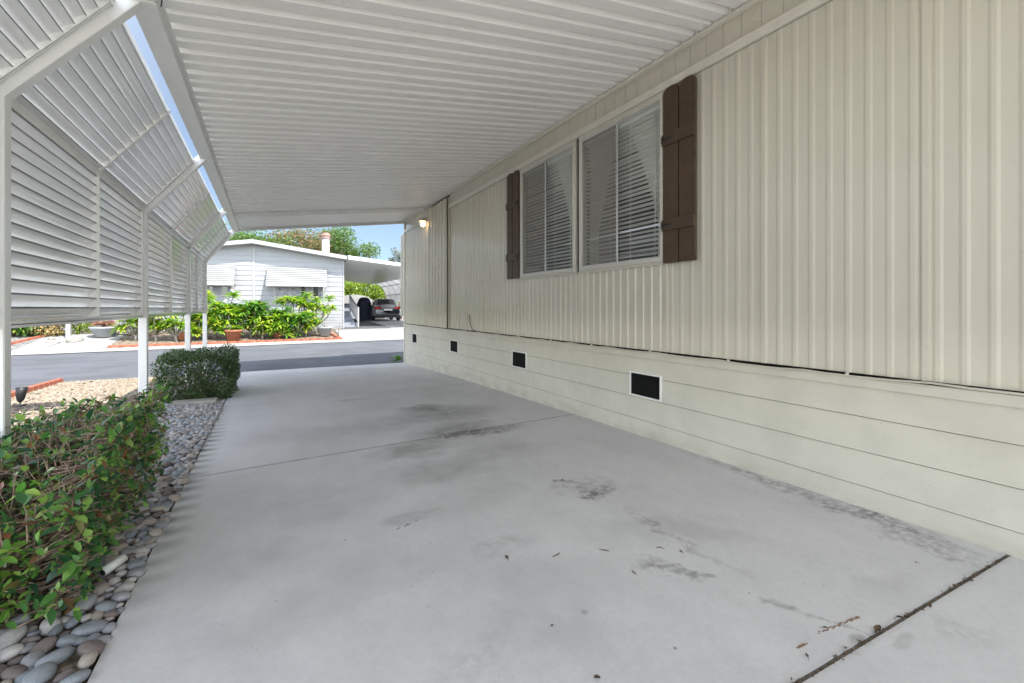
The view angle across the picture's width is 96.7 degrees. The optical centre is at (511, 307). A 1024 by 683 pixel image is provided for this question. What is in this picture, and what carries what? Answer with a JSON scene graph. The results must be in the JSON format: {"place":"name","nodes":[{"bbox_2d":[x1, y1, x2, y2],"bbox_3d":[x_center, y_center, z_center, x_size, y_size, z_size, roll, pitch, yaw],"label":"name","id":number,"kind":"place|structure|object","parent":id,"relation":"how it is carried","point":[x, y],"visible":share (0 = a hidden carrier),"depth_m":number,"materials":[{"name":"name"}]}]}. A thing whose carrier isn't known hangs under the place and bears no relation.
{"place":"outdoors","nodes":[
{"label":"outdoors","id":0,"kind":"place"},
{"bbox_2d":[11,332,64,350],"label":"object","id":1,"kind":"structure","parent":0,"point":[17,345],"depth_m":14.95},
{"bbox_2d":[11,319,33,335],"bbox_3d":[-16.859,0.224,15.446,1.640,1.838,1.653,0,0,-28],"label":"dark shrub","id":2,"kind":"object","parent":1,"relation":"on","point":[13,333],"visible":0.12,"depth_m":15.38,"materials":[{"name":"green plant"}]},
{"bbox_2d":[11,319,50,336],"bbox_3d":[-16.545,0.310,15.677,1.517,1.717,1.455,0,0,-4],"label":"dark shrub","id":3,"kind":"object","parent":1,"relation":"on","point":[25,333],"visible":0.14,"depth_m":15.42,"materials":[{"name":"green plant"}]},
{"bbox_2d":[11,333,126,351],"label":"entry path","id":4,"kind":"structure","parent":0,"point":[91,341],"depth_m":14.91,"materials":[{"name":"concrete"}]},
{"bbox_2d":[88,326,115,336],"bbox_3d":[-14.491,0.846,16.160,0.836,0.360,0.836,0,0,-28],"label":"grey bowl pot","id":5,"kind":"object","parent":4,"relation":"on","point":[101,331],"visible":0.85,"depth_m":15.92,"materials":[{"name":"ceramic"}]},
{"bbox_2d":[90,320,116,326],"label":"pink succulent","id":6,"kind":"object","parent":5,"relation":"in","point":[104,323],"visible":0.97,"depth_m":16.07,"materials":[{"name":"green plant"}]},
{"bbox_2d":[11,375,181,431],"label":"tan gravel","id":7,"kind":"structure","parent":0,"point":[77,390],"depth_m":7.14,"materials":[{"name":"gravel"}]},
{"bbox_2d":[11,402,66,413],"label":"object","id":8,"kind":"object","parent":7,"relation":"on","point":[15,408],"visible":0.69,"depth_m":5.88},
{"bbox_2d":[15,387,28,407],"bbox_3d":[-6.325,1.180,5.873,0.124,0.329,0.123,0,0,-28],"label":"garden spotlight","id":9,"kind":"object","parent":8,"relation":"on","point":[20,393],"visible":0.88,"depth_m":5.83,"materials":[{"name":"black metal"}]},
{"bbox_2d":[11,340,403,384],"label":"road","id":10,"kind":"structure","parent":0,"point":[34,369],"depth_m":12.25,"materials":[{"name":"asphalt"}]},
{"bbox_2d":[11,337,403,354],"bbox_3d":[-9.100,1.324,16.935,80.273,0.070,1.328,0,0,-33],"label":"kerb concrete","id":11,"kind":"object","parent":10,"relation":"on","point":[164,347],"visible":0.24,"depth_m":15.57,"materials":[{"name":"concrete"}]},
{"bbox_2d":[11,317,403,682],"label":"ground","id":12,"kind":"structure","parent":0,"point":[93,665],"depth_m":13.52,"materials":[{"name":"concrete"}]},
{"bbox_2d":[26,318,62,336],"bbox_3d":[-16.136,0.602,15.729,1.045,0.930,1.055,0,0,-28],"label":"dry shrub","id":13,"kind":"object","parent":12,"relation":"on","point":[44,330],"visible":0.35,"depth_m":15.58,"materials":[{"name":"beige plant"}]},
{"bbox_2d":[44,318,72,336],"bbox_3d":[-15.871,0.632,15.869,0.865,0.882,0.852,0,0,-28],"label":"dry shrub","id":14,"kind":"object","parent":12,"relation":"on","point":[57,327],"visible":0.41,"depth_m":15.80,"materials":[{"name":"beige plant"}]},
{"bbox_2d":[65,324,70,338],"bbox_3d":[-15.177,-0.341,15.570,0.120,3.000,0.120,0,0,-28],"label":"white post","id":15,"kind":"object","parent":12,"relation":"on","point":[67,330],"depth_m":15.52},
{"bbox_2d":[66,335,83,342],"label":"garden rock","id":16,"kind":"object","parent":12,"relation":"on","point":[74,339],"visible":0.84,"depth_m":15.11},
{"bbox_2d":[62,317,98,333],"bbox_3d":[-15.733,0.310,16.509,1.125,1.471,1.194,0,0,-28],"label":"light shrub","id":17,"kind":"object","parent":12,"relation":"on","point":[79,327],"visible":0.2,"depth_m":16.41,"materials":[{"name":"green plant"}]},
{"bbox_2d":[98,635,112,643],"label":"river pebble","id":18,"kind":"object","parent":12,"relation":"on","point":[105,639],"visible":0.62,"depth_m":1.61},
{"bbox_2d":[102,622,116,633],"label":"river pebble","id":19,"kind":"object","parent":12,"relation":"on","point":[109,628],"visible":1,"depth_m":1.67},
{"bbox_2d":[0,374,225,682],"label":"gravel yard","id":20,"kind":"structure","parent":12,"relation":"on","point":[71,661],"depth_m":1.67,"materials":[{"name":"gravel"}]},
{"bbox_2d":[0,643,24,663],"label":"river pebble","id":21,"kind":"object","parent":20,"relation":"on","point":[9,653],"visible":1,"depth_m":1.53,"materials":[{"name":"stone"}]},
{"bbox_2d":[0,624,27,650],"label":"river pebble","id":22,"kind":"object","parent":20,"relation":"on","point":[10,636],"visible":0.73,"depth_m":1.61,"materials":[{"name":"stone"}]},
{"bbox_2d":[1,665,27,682],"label":"river pebble","id":23,"kind":"object","parent":20,"relation":"on","point":[13,672],"visible":0.85,"depth_m":1.45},
{"bbox_2d":[7,655,25,666],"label":"river pebble","id":24,"kind":"object","parent":20,"relation":"on","point":[15,660],"visible":0.65,"depth_m":1.51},
{"bbox_2d":[14,670,30,682],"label":"river pebble","id":25,"kind":"object","parent":20,"relation":"on","point":[17,679],"visible":0.47,"depth_m":1.43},
{"bbox_2d":[19,642,37,654],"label":"river pebble","id":26,"kind":"object","parent":20,"relation":"on","point":[29,646],"visible":0.77,"depth_m":1.56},
{"bbox_2d":[20,635,40,643],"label":"river pebble","id":27,"kind":"object","parent":20,"relation":"on","point":[34,638],"visible":0.8,"depth_m":1.60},
{"bbox_2d":[20,650,44,667],"bbox_3d":[-1.594,1.171,1.514,0.057,0.036,0.078,22,-9,-21],"label":"river pebble","id":28,"kind":"object","parent":20,"relation":"on","point":[30,659],"visible":0.66,"depth_m":1.50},
{"bbox_2d":[21,662,57,682],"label":"river pebble","id":29,"kind":"object","parent":20,"relation":"on","point":[44,672],"visible":1,"depth_m":1.44,"materials":[{"name":"stone"}]},
{"bbox_2d":[29,635,57,654],"bbox_3d":[-1.614,1.172,1.565,0.061,0.038,0.090,-1,23,3],"label":"river pebble","id":30,"kind":"object","parent":20,"relation":"on","point":[46,645],"visible":0.72,"depth_m":1.56,"materials":[{"name":"stone"}]},
{"bbox_2d":[39,617,61,635],"bbox_3d":[-1.702,1.172,1.677,0.077,0.040,0.059,25,19,26],"label":"river pebble","id":31,"kind":"object","parent":20,"relation":"on","point":[45,627],"visible":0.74,"depth_m":1.66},
{"bbox_2d":[34,646,75,667],"bbox_3d":[-1.521,1.167,1.518,0.069,0.049,0.107,-20,-14,18],"label":"river pebble","id":32,"kind":"object","parent":20,"relation":"on","point":[59,656],"visible":0.77,"depth_m":1.50,"materials":[{"name":"stone"}]},
{"bbox_2d":[47,624,62,635],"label":"river pebble","id":33,"kind":"object","parent":20,"relation":"on","point":[56,630],"visible":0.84,"depth_m":1.65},
{"bbox_2d":[53,668,74,682],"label":"river pebble","id":34,"kind":"object","parent":20,"relation":"on","point":[63,675],"visible":0.82,"depth_m":1.45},
{"bbox_2d":[55,634,81,647],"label":"river pebble","id":35,"kind":"object","parent":20,"relation":"on","point":[66,640],"visible":0.74,"depth_m":1.59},
{"bbox_2d":[65,617,80,628],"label":"river pebble","id":36,"kind":"object","parent":20,"relation":"on","point":[72,622],"visible":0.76,"depth_m":1.69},
{"bbox_2d":[59,669,90,682],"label":"river pebble","id":37,"kind":"object","parent":20,"relation":"on","point":[80,676],"visible":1,"depth_m":1.42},
{"bbox_2d":[0,480,153,633],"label":"hedge soil","id":38,"kind":"structure","parent":20,"relation":"on","point":[19,611],"depth_m":1.96,"materials":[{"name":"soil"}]},
{"bbox_2d":[5,612,31,624],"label":"river pebble","id":39,"kind":"object","parent":38,"relation":"on","point":[17,619],"visible":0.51,"depth_m":1.69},
{"bbox_2d":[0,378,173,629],"bbox_3d":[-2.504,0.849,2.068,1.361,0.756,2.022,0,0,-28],"label":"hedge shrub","id":40,"kind":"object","parent":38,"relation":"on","point":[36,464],"visible":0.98,"depth_m":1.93,"materials":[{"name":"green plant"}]},
{"bbox_2d":[73,636,88,645],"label":"river pebble","id":41,"kind":"object","parent":20,"relation":"on","point":[79,641],"visible":0.73,"depth_m":1.60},
{"bbox_2d":[65,594,97,617],"bbox_3d":[-1.680,1.167,1.778,0.080,0.051,0.109,-8,13,7],"label":"river pebble","id":42,"kind":"object","parent":20,"relation":"on","point":[90,602],"visible":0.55,"depth_m":1.77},
{"bbox_2d":[80,613,92,622],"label":"river pebble","id":43,"kind":"object","parent":20,"relation":"on","point":[86,617],"visible":0.88,"depth_m":1.72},
{"bbox_2d":[78,650,97,668],"bbox_3d":[-1.408,1.167,1.509,0.049,0.035,0.077,-12,6,-31],"label":"river pebble","id":44,"kind":"object","parent":20,"relation":"on","point":[87,659],"visible":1,"depth_m":1.50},
{"bbox_2d":[71,619,108,635],"bbox_3d":[-1.541,1.172,1.662,0.104,0.044,0.071,10,-11,-43],"label":"river pebble","id":45,"kind":"object","parent":20,"relation":"on","point":[88,628],"visible":0.84,"depth_m":1.65,"materials":[{"name":"stone"}]},
{"bbox_2d":[77,639,105,655],"bbox_3d":[-1.443,1.169,1.563,0.093,0.044,0.069,2,-15,24],"label":"river pebble","id":46,"kind":"object","parent":20,"relation":"on","point":[90,645],"visible":0.81,"depth_m":1.55,"materials":[{"name":"stone"}]},
{"bbox_2d":[84,633,100,641],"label":"river pebble","id":47,"kind":"object","parent":20,"relation":"on","point":[95,636],"visible":0.52,"depth_m":1.61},
{"bbox_2d":[91,610,104,619],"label":"river pebble","id":48,"kind":"object","parent":20,"relation":"on","point":[97,614],"visible":0.67,"depth_m":1.73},
{"bbox_2d":[91,582,110,596],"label":"river pebble","id":49,"kind":"object","parent":20,"relation":"on","point":[100,589],"visible":0.73,"depth_m":1.89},
{"bbox_2d":[95,600,117,612],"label":"river pebble","id":50,"kind":"object","parent":20,"relation":"on","point":[106,606],"visible":0.84,"depth_m":1.77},
{"bbox_2d":[104,574,115,580],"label":"river pebble","id":51,"kind":"object","parent":20,"relation":"on","point":[108,577],"visible":0.66,"depth_m":1.98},
{"bbox_2d":[100,553,127,575],"bbox_3d":[-1.769,1.140,2.022,0.038,0.058,0.097,0,0,17],"label":"pipe","id":52,"kind":"object","parent":51,"relation":"on","point":[115,563],"visible":0.92,"depth_m":2.01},
{"bbox_2d":[103,610,118,617],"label":"river pebble","id":53,"kind":"object","parent":20,"relation":"on","point":[114,613],"visible":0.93,"depth_m":1.74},
{"bbox_2d":[108,576,120,586],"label":"river pebble","id":54,"kind":"object","parent":20,"relation":"on","point":[113,581],"visible":0.82,"depth_m":1.95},
{"bbox_2d":[109,543,129,552],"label":"river pebble","id":55,"kind":"object","parent":20,"relation":"on","point":[120,547],"visible":0.45,"depth_m":2.22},
{"bbox_2d":[111,591,130,602],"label":"river pebble","id":56,"kind":"object","parent":20,"relation":"on","point":[120,596],"visible":0.91,"depth_m":1.83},
{"bbox_2d":[113,582,135,593],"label":"river pebble","id":57,"kind":"object","parent":20,"relation":"on","point":[128,586],"visible":0.77,"depth_m":1.90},
{"bbox_2d":[124,530,137,538],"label":"river pebble","id":58,"kind":"object","parent":20,"relation":"on","point":[131,534],"visible":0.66,"depth_m":2.36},
{"bbox_2d":[126,567,146,578],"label":"river pebble","id":59,"kind":"object","parent":20,"relation":"on","point":[138,572],"visible":0.87,"depth_m":2.00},
{"bbox_2d":[131,547,149,553],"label":"river pebble","id":60,"kind":"object","parent":20,"relation":"on","point":[142,549],"visible":0.63,"depth_m":2.20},
{"bbox_2d":[142,518,158,526],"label":"river pebble","id":61,"kind":"object","parent":20,"relation":"on","point":[150,522],"visible":0.81,"depth_m":2.50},
{"bbox_2d":[62,373,240,627],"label":"river pebbles","id":62,"kind":"object","parent":20,"relation":"on","point":[188,418],"visible":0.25,"depth_m":4.47,"materials":[{"name":"stone"}]},
{"bbox_2d":[150,506,164,512],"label":"river pebble","id":63,"kind":"object","parent":20,"relation":"on","point":[155,509],"visible":0.94,"depth_m":2.66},
{"bbox_2d":[170,397,217,407],"bbox_3d":[-4.209,1.257,6.037,0.500,0.065,0.220,0,0,-28],"label":"flat paver","id":64,"kind":"object","parent":20,"relation":"on","point":[194,401],"visible":0.6,"depth_m":5.98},
{"bbox_2d":[150,341,240,402],"bbox_3d":[-4.613,0.938,6.729,1.037,0.801,1.440,0,0,-28],"label":"clipped shrub","id":65,"kind":"object","parent":20,"relation":"on","point":[197,385],"visible":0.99,"depth_m":6.32,"materials":[{"name":"green plant"}]},
{"bbox_2d":[127,560,146,569],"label":"river pebble","id":66,"kind":"object","parent":12,"relation":"on","point":[137,563],"visible":0.72,"depth_m":2.06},
{"bbox_2d":[149,528,161,536],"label":"river pebble","id":67,"kind":"object","parent":12,"relation":"on","point":[155,532],"visible":0.98,"depth_m":2.37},
{"bbox_2d":[153,520,168,528],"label":"river pebble","id":68,"kind":"object","parent":12,"relation":"on","point":[162,524],"visible":0.81,"depth_m":2.47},
{"bbox_2d":[168,494,180,501],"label":"river pebble","id":69,"kind":"object","parent":12,"relation":"on","point":[174,498],"visible":0.98,"depth_m":2.83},
{"bbox_2d":[106,328,340,347],"bbox_3d":[-10.735,1.113,17.930,7.611,0.351,3.034,0,0,-34],"label":"planting bed","id":70,"kind":"object","parent":12,"relation":"on","point":[128,339],"visible":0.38,"depth_m":17.21,"materials":[{"name":"soil"}]},
{"bbox_2d":[108,317,155,340],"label":"plumeria","id":71,"kind":"object","parent":70,"relation":"on","point":[130,322],"visible":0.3,"depth_m":15.82,"materials":[{"name":"green plant"}]},
{"bbox_2d":[133,315,182,340],"bbox_3d":[-12.630,0.535,16.212,1.354,1.385,1.291,0,0,1],"label":"plumeria","id":72,"kind":"object","parent":70,"relation":"on","point":[155,322],"visible":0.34,"depth_m":16.09,"materials":[{"name":"green plant"}]},
{"bbox_2d":[149,315,202,341],"bbox_3d":[-12.030,0.569,16.297,1.615,1.370,1.190,0,0,-49],"label":"plumeria","id":73,"kind":"object","parent":70,"relation":"on","point":[169,322],"visible":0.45,"depth_m":16.21,"materials":[{"name":"green plant"}]},
{"bbox_2d":[191,308,224,337],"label":"plumeria","id":74,"kind":"object","parent":70,"relation":"on","point":[215,312],"visible":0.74,"depth_m":16.83,"materials":[{"name":"green plant"}]},
{"bbox_2d":[196,289,241,337],"bbox_3d":[-11.217,0.230,17.293,1.763,1.944,1.338,0,0,-41],"label":"plumeria","id":75,"kind":"object","parent":70,"relation":"on","point":[218,305],"visible":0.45,"depth_m":17.19,"materials":[{"name":"green plant"}]},
{"bbox_2d":[209,308,252,336],"bbox_3d":[-10.692,0.603,17.321,1.547,1.301,1.234,0,0,-28],"label":"plumeria","id":76,"kind":"object","parent":70,"relation":"on","point":[223,325],"visible":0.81,"depth_m":17.11,"materials":[{"name":"green plant"}]},
{"bbox_2d":[224,329,242,340],"bbox_3d":[-10.475,1.016,17.114,0.616,0.400,0.616,0,0,-28],"label":"terracotta pot","id":77,"kind":"object","parent":70,"relation":"on","point":[233,335],"visible":0.98,"depth_m":16.92,"materials":[{"name":"ceramic"}]},
{"bbox_2d":[224,298,272,337],"bbox_3d":[-10.258,0.406,17.845,2.153,1.643,1.511,0,0,-28],"label":"plumeria","id":78,"kind":"object","parent":70,"relation":"on","point":[258,307],"visible":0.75,"depth_m":17.64,"materials":[{"name":"green plant"}]},
{"bbox_2d":[243,314,283,338],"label":"plumeria","id":79,"kind":"object","parent":70,"relation":"on","point":[258,328],"visible":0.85,"depth_m":17.61,"materials":[{"name":"green plant"}]},
{"bbox_2d":[252,305,296,336],"bbox_3d":[-9.684,0.554,18.390,1.350,1.322,1.666,0,0,34],"label":"plumeria","id":80,"kind":"object","parent":70,"relation":"on","point":[278,311],"visible":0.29,"depth_m":18.34,"materials":[{"name":"green plant"}]},
{"bbox_2d":[260,312,295,338],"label":"plumeria","id":81,"kind":"object","parent":70,"relation":"on","point":[279,325],"visible":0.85,"depth_m":17.91,"materials":[{"name":"green plant"}]},
{"bbox_2d":[272,291,313,328],"bbox_3d":[-9.258,0.202,19.286,1.792,1.870,1.161,0,0,-28],"label":"plumeria","id":82,"kind":"object","parent":70,"relation":"on","point":[288,299],"visible":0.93,"depth_m":19.18,"materials":[{"name":"green plant"}]},
{"bbox_2d":[280,311,312,337],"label":"plumeria","id":83,"kind":"object","parent":70,"relation":"on","point":[300,318],"visible":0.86,"depth_m":18.30,"materials":[{"name":"green plant"}]},
{"bbox_2d":[291,309,323,335],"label":"plumeria","id":84,"kind":"object","parent":70,"relation":"on","point":[308,326],"visible":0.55,"depth_m":18.88,"materials":[{"name":"green plant"}]},
{"bbox_2d":[295,293,339,332],"bbox_3d":[-8.458,0.244,19.688,1.989,1.812,1.232,0,0,-28],"label":"plumeria","id":85,"kind":"object","parent":70,"relation":"on","point":[310,304],"visible":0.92,"depth_m":19.66,"materials":[{"name":"green plant"}]},
{"bbox_2d":[317,326,332,335],"bbox_3d":[-7.880,0.983,19.174,0.660,0.400,0.660,0,0,-28],"label":"grey bowl pot","id":86,"kind":"object","parent":70,"relation":"on","point":[324,331],"visible":0.98,"depth_m":18.98,"materials":[{"name":"ceramic"}]},
{"bbox_2d":[225,222,280,243],"bbox_3d":[-22.910,-3.187,37.872,6.199,8.216,6.200,0,0,7],"label":"broadleaf tree","id":87,"kind":"object","parent":12,"relation":"on","point":[235,236],"visible":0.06,"depth_m":37.50,"materials":[{"name":"green plant"}]},
{"bbox_2d":[234,232,304,247],"bbox_3d":[-22.021,-3.143,40.458,6.609,8.117,6.268,0,0,-28],"label":"broadleaf tree","id":88,"kind":"object","parent":12,"relation":"on","point":[274,239],"visible":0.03,"depth_m":39.42,"materials":[{"name":"green plant"}]},
{"bbox_2d":[157,232,402,330],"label":"white house","id":89,"kind":"structure","parent":12,"relation":"on","point":[251,269],"depth_m":20.51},
{"bbox_2d":[207,265,235,296],"bbox_3d":[-13.101,-1.165,19.147,2.480,1.340,0.630,0,0,-21],"label":"window","id":90,"kind":"structure","parent":89,"relation":"in","point":[220,279],"depth_m":19.48,"materials":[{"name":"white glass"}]},
{"bbox_2d":[266,267,326,296],"bbox_3d":[-9.658,-1.165,20.486,2.460,1.340,0.630,0,0,-21],"label":"window","id":91,"kind":"structure","parent":89,"relation":"in","point":[289,281],"depth_m":20.51,"materials":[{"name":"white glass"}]},
{"bbox_2d":[264,228,336,253],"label":"reddish tree","id":92,"kind":"object","parent":12,"relation":"on","point":[299,237],"visible":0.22,"depth_m":41.62,"materials":[{"name":"green plant"}]},
{"bbox_2d":[290,227,351,252],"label":"broadleaf tree","id":93,"kind":"object","parent":12,"relation":"on","point":[307,242],"visible":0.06,"depth_m":44.93,"materials":[{"name":"green plant"}]},
{"bbox_2d":[320,226,381,282],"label":"broadleaf tree","id":94,"kind":"object","parent":12,"relation":"on","point":[351,250],"visible":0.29,"depth_m":43.11,"materials":[{"name":"green plant"}]},
{"bbox_2d":[344,295,358,326],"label":"porch steps","id":95,"kind":"structure","parent":12,"relation":"on","point":[348,318],"depth_m":23.56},
{"bbox_2d":[344,281,367,295],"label":"hedge bush","id":96,"kind":"object","parent":12,"relation":"on","point":[346,285],"visible":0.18,"depth_m":37.87,"materials":[{"name":"green plant"}]},
{"bbox_2d":[344,295,371,318],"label":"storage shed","id":97,"kind":"structure","parent":12,"relation":"on","point":[356,298],"depth_m":36.72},
{"bbox_2d":[344,282,384,306],"bbox_3d":[-12.682,-0.820,38.636,3.707,3.552,3.676,0,0,24],"label":"hedge bush","id":98,"kind":"object","parent":12,"relation":"on","point":[369,293],"visible":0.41,"depth_m":38.04,"materials":[{"name":"green plant"}]},
{"bbox_2d":[335,328,403,338],"bbox_3d":[-3.685,1.144,22.408,9.590,0.298,2.537,0,0,-34],"label":"apron concrete","id":99,"kind":"object","parent":12,"relation":"on","point":[369,333],"visible":0.34,"depth_m":20.64,"materials":[{"name":"concrete"}]},
{"bbox_2d":[0,0,761,541],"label":"carport","id":100,"kind":"object","parent":12,"relation":"on","point":[296,114],"visible":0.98,"depth_m":3.64,"materials":[{"name":"white paint"}]},
{"bbox_2d":[363,285,398,317],"bbox_3d":[-11.835,-0.605,39.095,4.169,3.136,3.198,0,0,-28],"label":"hedge bush","id":101,"kind":"object","parent":12,"relation":"on","point":[381,296],"visible":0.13,"depth_m":38.83,"materials":[{"name":"green plant"}]},
{"bbox_2d":[364,319,403,327],"bbox_3d":[-7.194,0.941,28.125,3.250,0.236,11.160,0,0,-28],"label":"concrete parking strip","id":102,"kind":"object","parent":12,"relation":"on","point":[388,322],"visible":0.36,"depth_m":27.05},
{"bbox_2d":[356,297,370,320],"bbox_3d":[-9.921,0.066,30.550,0.975,1.580,0.831,0,0,-20],"label":"covered barbecue","id":103,"kind":"object","parent":102,"relation":"on","point":[364,304],"visible":0.73,"depth_m":30.20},
{"bbox_2d":[369,299,400,320],"bbox_3d":[-8.801,0.108,30.973,2.040,1.465,4.590,0,0,-24],"label":"parked car","id":104,"kind":"object","parent":102,"relation":"on","point":[386,308],"visible":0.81,"depth_m":29.13,"materials":[{"name":"grey paint"}]},
{"bbox_2d":[388,247,399,305],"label":"grey green tree","id":105,"kind":"object","parent":12,"relation":"on","point":[395,253],"visible":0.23,"depth_m":58.26,"materials":[{"name":"green plant"}]},
{"bbox_2d":[400,0,1023,559],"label":"mobile home","id":106,"kind":"object","parent":12,"relation":"on","point":[780,240],"visible":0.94,"depth_m":3.07,"materials":[{"name":"beige metal"}]},
{"bbox_2d":[520,139,577,279],"bbox_3d":[0.476,-1.151,5.750,0.163,1.529,1.294,0,0,-28],"label":"window","id":107,"kind":"structure","parent":106,"relation":"in","point":[565,157],"depth_m":5.70,"materials":[{"name":"paint"}]},
{"bbox_2d":[579,90,666,272],"bbox_3d":[1.106,-1.151,4.579,0.163,1.529,1.264,0,0,-28],"label":"window","id":108,"kind":"structure","parent":106,"relation":"in","point":[644,121],"depth_m":4.54,"materials":[{"name":"paint"}]},
{"bbox_2d":[126,15,403,304],"label":"sky","id":109,"kind":"structure","parent":0,"point":[387,237],"materials":[{"name":"blue"}]},
{"bbox_2d":[341,318,403,328],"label":"neighbour driveway","id":110,"kind":"structure","parent":0,"point":[365,325],"depth_m":23.22,"materials":[{"name":"concrete"}]},
{"bbox_2d":[87,363,1023,682],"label":"driveway","id":111,"kind":"structure","parent":0,"point":[259,567],"depth_m":2.09,"materials":[{"name":"concrete"}]},
{"bbox_2d":[817,616,859,633],"bbox_3d":[1.198,1.167,1.673,0.240,0.006,0.013,0,0,-21],"label":"bark strip","id":112,"kind":"object","parent":111,"relation":"on","point":[845,622],"visible":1,"depth_m":1.68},
{"bbox_2d":[791,554,1009,682],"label":"joint dirt","id":113,"kind":"structure","parent":111,"relation":"on","point":[842,655],"depth_m":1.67,"materials":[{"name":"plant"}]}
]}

